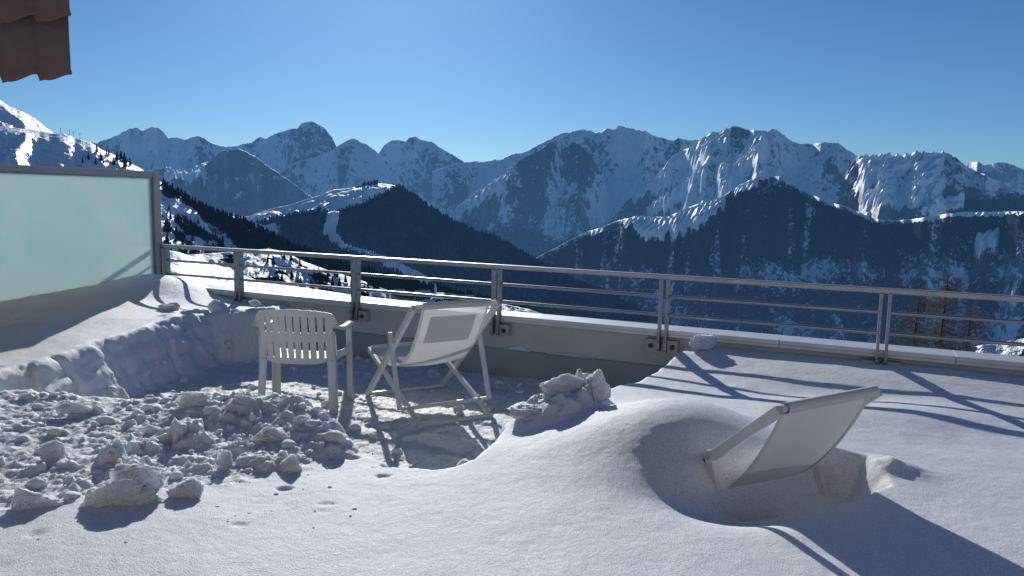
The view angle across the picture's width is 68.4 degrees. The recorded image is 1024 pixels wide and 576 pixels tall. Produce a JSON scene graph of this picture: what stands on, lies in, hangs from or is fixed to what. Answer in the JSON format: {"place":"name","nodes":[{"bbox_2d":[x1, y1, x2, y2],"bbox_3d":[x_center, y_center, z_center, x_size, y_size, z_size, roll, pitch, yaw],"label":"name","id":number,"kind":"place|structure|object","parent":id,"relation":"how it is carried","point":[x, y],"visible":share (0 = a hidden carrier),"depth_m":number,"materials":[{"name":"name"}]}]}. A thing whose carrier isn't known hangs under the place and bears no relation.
{"place":"outdoors","nodes":[
{"label":"outdoors","id":0,"kind":"place"},
{"bbox_2d":[0,100,51,132],"bbox_3d":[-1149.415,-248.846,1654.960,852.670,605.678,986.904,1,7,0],"label":"ski hill","id":1,"kind":"structure","parent":0,"point":[11,117],"depth_m":1904.17,"materials":[{"name":"white snow"}]},
{"bbox_2d":[0,0,71,82],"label":"roof tiles","id":2,"kind":"object","parent":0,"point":[34,37],"visible":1,"depth_m":3.18,"materials":[{"name":"tile"}]},
{"bbox_2d":[146,148,312,216],"bbox_3d":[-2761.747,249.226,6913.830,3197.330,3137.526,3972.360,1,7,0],"label":"pyramid peak","id":3,"kind":"structure","parent":0,"point":[239,182],"depth_m":7580.92,"materials":[{"name":"stone"}]},
{"bbox_2d":[0,126,465,294],"bbox_3d":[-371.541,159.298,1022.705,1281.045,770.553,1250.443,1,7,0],"label":"ski slope","id":4,"kind":"structure","parent":0,"point":[20,146],"depth_m":1230.07,"materials":[{"name":"white snow"}]},
{"bbox_2d":[162,177,556,314],"bbox_3d":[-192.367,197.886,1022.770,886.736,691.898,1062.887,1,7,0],"label":"conifer wood","id":5,"kind":"object","parent":4,"relation":"on","point":[267,237],"visible":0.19,"depth_m":1390.84,"materials":[{"name":"green plant"}]},
{"bbox_2d":[91,121,499,204],"bbox_3d":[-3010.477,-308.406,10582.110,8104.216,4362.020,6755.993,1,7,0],"label":"distant range","id":6,"kind":"structure","parent":0,"point":[415,161],"depth_m":12026.49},
{"bbox_2d":[170,250,424,302],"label":"snowfield","id":7,"kind":"structure","parent":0,"point":[199,269],"depth_m":189.64,"materials":[{"name":"white snow"}]},
{"bbox_2d":[280,139,430,206],"bbox_3d":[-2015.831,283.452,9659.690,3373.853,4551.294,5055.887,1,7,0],"label":"range","id":8,"kind":"structure","parent":0,"point":[350,163],"depth_m":10708.06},
{"bbox_2d":[189,249,541,313],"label":"piste","id":9,"kind":"structure","parent":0,"point":[257,273],"depth_m":569.66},
{"bbox_2d":[391,289,404,297],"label":"mountain hut","id":10,"kind":"object","parent":9,"relation":"on","point":[399,295],"visible":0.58,"depth_m":620.39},
{"bbox_2d":[403,291,414,298],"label":"mountain hut","id":11,"kind":"object","parent":9,"relation":"on","point":[409,296],"visible":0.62,"depth_m":620.21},
{"bbox_2d":[414,290,431,299],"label":"mountain hut","id":12,"kind":"object","parent":9,"relation":"on","point":[422,291],"visible":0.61,"depth_m":617.76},
{"bbox_2d":[434,284,443,299],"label":"chapel","id":13,"kind":"structure","parent":9,"relation":"on","point":[435,290],"depth_m":610.95,"materials":[{"name":"white"}]},
{"bbox_2d":[444,293,453,300],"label":"mountain hut","id":14,"kind":"object","parent":9,"relation":"on","point":[450,294],"visible":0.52,"depth_m":613.63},
{"bbox_2d":[454,294,466,300],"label":"mountain hut","id":15,"kind":"object","parent":9,"relation":"on","point":[460,296],"visible":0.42,"depth_m":620.68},
{"bbox_2d":[233,183,663,322],"bbox_3d":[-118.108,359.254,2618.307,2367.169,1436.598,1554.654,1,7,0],"label":"forested hill","id":16,"kind":"structure","parent":0,"point":[333,202],"depth_m":2921.41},
{"bbox_2d":[256,180,674,325],"bbox_3d":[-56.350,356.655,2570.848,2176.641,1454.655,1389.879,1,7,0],"label":"conifer forest","id":17,"kind":"object","parent":16,"relation":"on","point":[462,229],"visible":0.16,"depth_m":2916.78,"materials":[{"name":"green plant"}]},
{"bbox_2d":[0,274,1023,575],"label":"snow ground","id":18,"kind":"structure","parent":0,"point":[922,466],"depth_m":3.31,"materials":[{"name":"white snow"}]},
{"bbox_2d":[9,487,66,510],"bbox_3d":[-1.787,0.804,2.842,0.189,0.124,0.080,-1,7,-19],"label":"snow block","id":19,"kind":"object","parent":18,"relation":"on","point":[24,499],"depth_m":2.81,"materials":[{"name":"white snow"}]},
{"bbox_2d":[39,440,65,463],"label":"snow block","id":20,"kind":"object","parent":18,"relation":"on","point":[53,450],"depth_m":3.28,"materials":[{"name":"white snow"}]},
{"bbox_2d":[50,402,94,413],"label":"snow block","id":21,"kind":"object","parent":18,"relation":"on","point":[73,408],"depth_m":3.88,"materials":[{"name":"white snow"}]},
{"bbox_2d":[79,479,163,507],"bbox_3d":[-1.490,0.803,2.881,0.296,0.160,0.067,-1,7,-18],"label":"snow block","id":22,"kind":"object","parent":18,"relation":"on","point":[124,492],"depth_m":2.85,"materials":[{"name":"white snow"}]},
{"bbox_2d":[109,463,166,492],"bbox_3d":[-1.463,0.755,2.953,0.208,0.146,0.054,1,7,-5],"label":"snow block","id":23,"kind":"object","parent":18,"relation":"on","point":[148,476],"depth_m":2.94,"materials":[{"name":"white snow"}]},
{"bbox_2d":[141,438,146,448],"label":"snow block","id":24,"kind":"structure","parent":18,"relation":"on","point":[143,442],"depth_m":3.46,"materials":[{"name":"white snow"}]},
{"bbox_2d":[157,303,180,310],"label":"snow block","id":25,"kind":"object","parent":18,"relation":"on","point":[171,307],"depth_m":6.87,"materials":[{"name":"white snow"}]},
{"bbox_2d":[166,477,203,498],"bbox_3d":[-1.289,0.795,2.977,0.142,0.087,0.085,1,7,0],"label":"snow block","id":26,"kind":"object","parent":18,"relation":"on","point":[191,487],"depth_m":2.95,"materials":[{"name":"white snow"}]},
{"bbox_2d":[175,391,208,409],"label":"snow block","id":27,"kind":"object","parent":18,"relation":"on","point":[186,399],"depth_m":3.90,"materials":[{"name":"white snow"}]},
{"bbox_2d":[208,299,226,312],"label":"snow block","id":28,"kind":"object","parent":18,"relation":"on","point":[215,305],"depth_m":7.07,"materials":[{"name":"white snow"}]},
{"bbox_2d":[214,449,233,468],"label":"snow block","id":29,"kind":"object","parent":18,"relation":"on","point":[224,459],"depth_m":3.27,"materials":[{"name":"white snow"}]},
{"bbox_2d":[221,395,264,415],"bbox_3d":[-1.362,0.611,3.859,0.248,0.127,0.150,1,7,0],"label":"snow block","id":30,"kind":"object","parent":18,"relation":"on","point":[245,405],"depth_m":3.83,"materials":[{"name":"white snow"}]},
{"bbox_2d":[248,299,261,306],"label":"snow block","id":31,"kind":"object","parent":18,"relation":"on","point":[254,303],"depth_m":7.22,"materials":[{"name":"white snow"}]},
{"bbox_2d":[0,328,535,542],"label":"snow rubble","id":32,"kind":"object","parent":18,"relation":"on","point":[334,436],"visible":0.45,"depth_m":3.81,"materials":[{"name":"white snow"}]},
{"bbox_2d":[250,427,292,442],"bbox_3d":[-1.130,0.705,3.562,0.209,0.105,0.091,1,7,0],"label":"snow block","id":33,"kind":"object","parent":18,"relation":"on","point":[268,434],"depth_m":3.54,"materials":[{"name":"white snow"}]},
{"bbox_2d":[277,453,301,472],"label":"snow block","id":34,"kind":"object","parent":18,"relation":"on","point":[289,463],"depth_m":3.26,"materials":[{"name":"white snow"}]},
{"bbox_2d":[252,309,354,414],"bbox_3d":[-1.530,0.502,5.536,0.649,0.768,0.479,2,7,3],"label":"plastic armchair","id":35,"kind":"object","parent":18,"relation":"on","point":[274,337],"visible":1,"depth_m":5.35,"materials":[{"name":"white plastic"}]},
{"bbox_2d":[365,299,500,428],"bbox_3d":[-0.633,0.459,5.628,0.726,0.862,1.062,-3,8,-30],"label":"deck chair","id":36,"kind":"object","parent":18,"relation":"on","point":[448,332],"visible":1,"depth_m":5.33,"materials":[{"name":"fabric"}]},
{"bbox_2d":[456,459,467,465],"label":"snow block","id":37,"kind":"object","parent":18,"relation":"on","point":[461,462],"depth_m":3.37,"materials":[{"name":"white snow"}]},
{"bbox_2d":[507,402,541,419],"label":"snow block","id":38,"kind":"object","parent":18,"relation":"on","point":[521,410],"depth_m":3.80,"materials":[{"name":"white snow"}]},
{"bbox_2d":[539,373,585,396],"bbox_3d":[0.257,0.527,4.013,0.258,0.168,0.156,-2,7,-23],"label":"snow block","id":39,"kind":"object","parent":18,"relation":"on","point":[555,386],"depth_m":3.94,"materials":[{"name":"white snow"}]},
{"bbox_2d":[586,369,610,402],"bbox_3d":[0.448,0.510,3.973,0.119,0.177,0.146,-1,7,-20],"label":"snow block","id":40,"kind":"object","parent":18,"relation":"on","point":[596,382],"depth_m":3.93,"materials":[{"name":"white snow"}]},
{"bbox_2d":[689,334,717,349],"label":"snow block","id":41,"kind":"object","parent":18,"relation":"on","point":[702,342],"depth_m":5.70,"materials":[{"name":"white snow"}]},
{"bbox_2d":[0,0,1023,168],"label":"sky","id":42,"kind":"structure","parent":0,"point":[476,80],"materials":[{"name":"blue"}]},
{"bbox_2d":[446,134,616,257],"bbox_3d":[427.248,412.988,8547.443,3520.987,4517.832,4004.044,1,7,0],"label":"rocky spur","id":43,"kind":"structure","parent":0,"point":[548,197],"depth_m":9460.23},
{"bbox_2d":[432,126,699,214],"bbox_3d":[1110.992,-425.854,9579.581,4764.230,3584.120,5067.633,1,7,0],"label":"massif","id":44,"kind":"structure","parent":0,"point":[629,162],"depth_m":10963.41,"materials":[{"name":"stone"}]},
{"bbox_2d":[606,126,857,225],"bbox_3d":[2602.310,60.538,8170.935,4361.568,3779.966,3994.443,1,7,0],"label":"massif","id":45,"kind":"structure","parent":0,"point":[711,166],"depth_m":8730.17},
{"bbox_2d":[536,175,1023,349],"bbox_3d":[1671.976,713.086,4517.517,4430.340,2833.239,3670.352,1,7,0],"label":"forested ridge","id":46,"kind":"structure","parent":0,"point":[772,228],"depth_m":5007.51,"materials":[{"name":"green plant"}]},
{"bbox_2d":[872,296,944,347],"bbox_3d":[14.059,4.382,26.153,3.647,8.511,3.738,6,8,32],"label":"larch tree","id":47,"kind":"object","parent":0,"point":[913,321],"visible":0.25,"depth_m":25.80,"materials":[{"name":"brown plant"}]},
{"bbox_2d":[838,150,1023,219],"bbox_3d":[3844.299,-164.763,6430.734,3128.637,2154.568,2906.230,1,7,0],"label":"white mountain","id":48,"kind":"structure","parent":0,"point":[906,186],"depth_m":6977.10,"materials":[{"name":"white snow"}]},
{"bbox_2d":[892,274,998,353],"bbox_3d":[13.620,4.242,24.234,5.111,9.503,4.958,-4,9,-38],"label":"larch tree","id":49,"kind":"object","parent":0,"point":[945,303],"visible":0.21,"depth_m":23.53,"materials":[{"name":"brown plant"}]},
{"bbox_2d":[929,314,990,350],"bbox_3d":[13.554,4.481,22.808,3.575,7.506,3.792,1,7,0],"label":"larch tree","id":50,"kind":"object","parent":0,"point":[967,346],"visible":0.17,"depth_m":22.44,"materials":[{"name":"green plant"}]},
{"bbox_2d":[966,161,1023,193],"bbox_3d":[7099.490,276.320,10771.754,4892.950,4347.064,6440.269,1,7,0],"label":"range","id":51,"kind":"structure","parent":0,"point":[1009,175],"depth_m":12151.95,"materials":[{"name":"white snow"}]},
{"bbox_2d":[968,338,1023,355],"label":"snow hummock","id":52,"kind":"object","parent":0,"point":[1010,350],"visible":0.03,"depth_m":74.66,"materials":[{"name":"white snow"}]},
{"label":"terrace floor","id":53,"kind":"structure","parent":0,"visible":0},
{"bbox_2d":[0,164,161,300],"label":"glass partition","id":54,"kind":"object","parent":53,"relation":"on","point":[63,228],"visible":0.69,"depth_m":7.29,"materials":[{"name":"glass"}]},
{"bbox_2d":[203,284,1023,388],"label":"parapet wall","id":55,"kind":"structure","parent":53,"relation":"on","point":[537,346],"depth_m":6.35,"materials":[{"name":"concrete"}]},
{"bbox_2d":[160,244,1023,364],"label":"railing","id":56,"kind":"object","parent":55,"relation":"attached to","point":[497,329],"visible":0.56,"depth_m":6.06,"materials":[{"name":"metal"}]},
{"bbox_2d":[703,386,882,495],"bbox_3d":[1.040,0.804,3.569,0.688,0.862,1.062,-3,8,-31],"label":"deck chair","id":57,"kind":"object","parent":53,"relation":"on","point":[808,433],"visible":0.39,"depth_m":3.18,"materials":[{"name":"fabric"}]}
]}

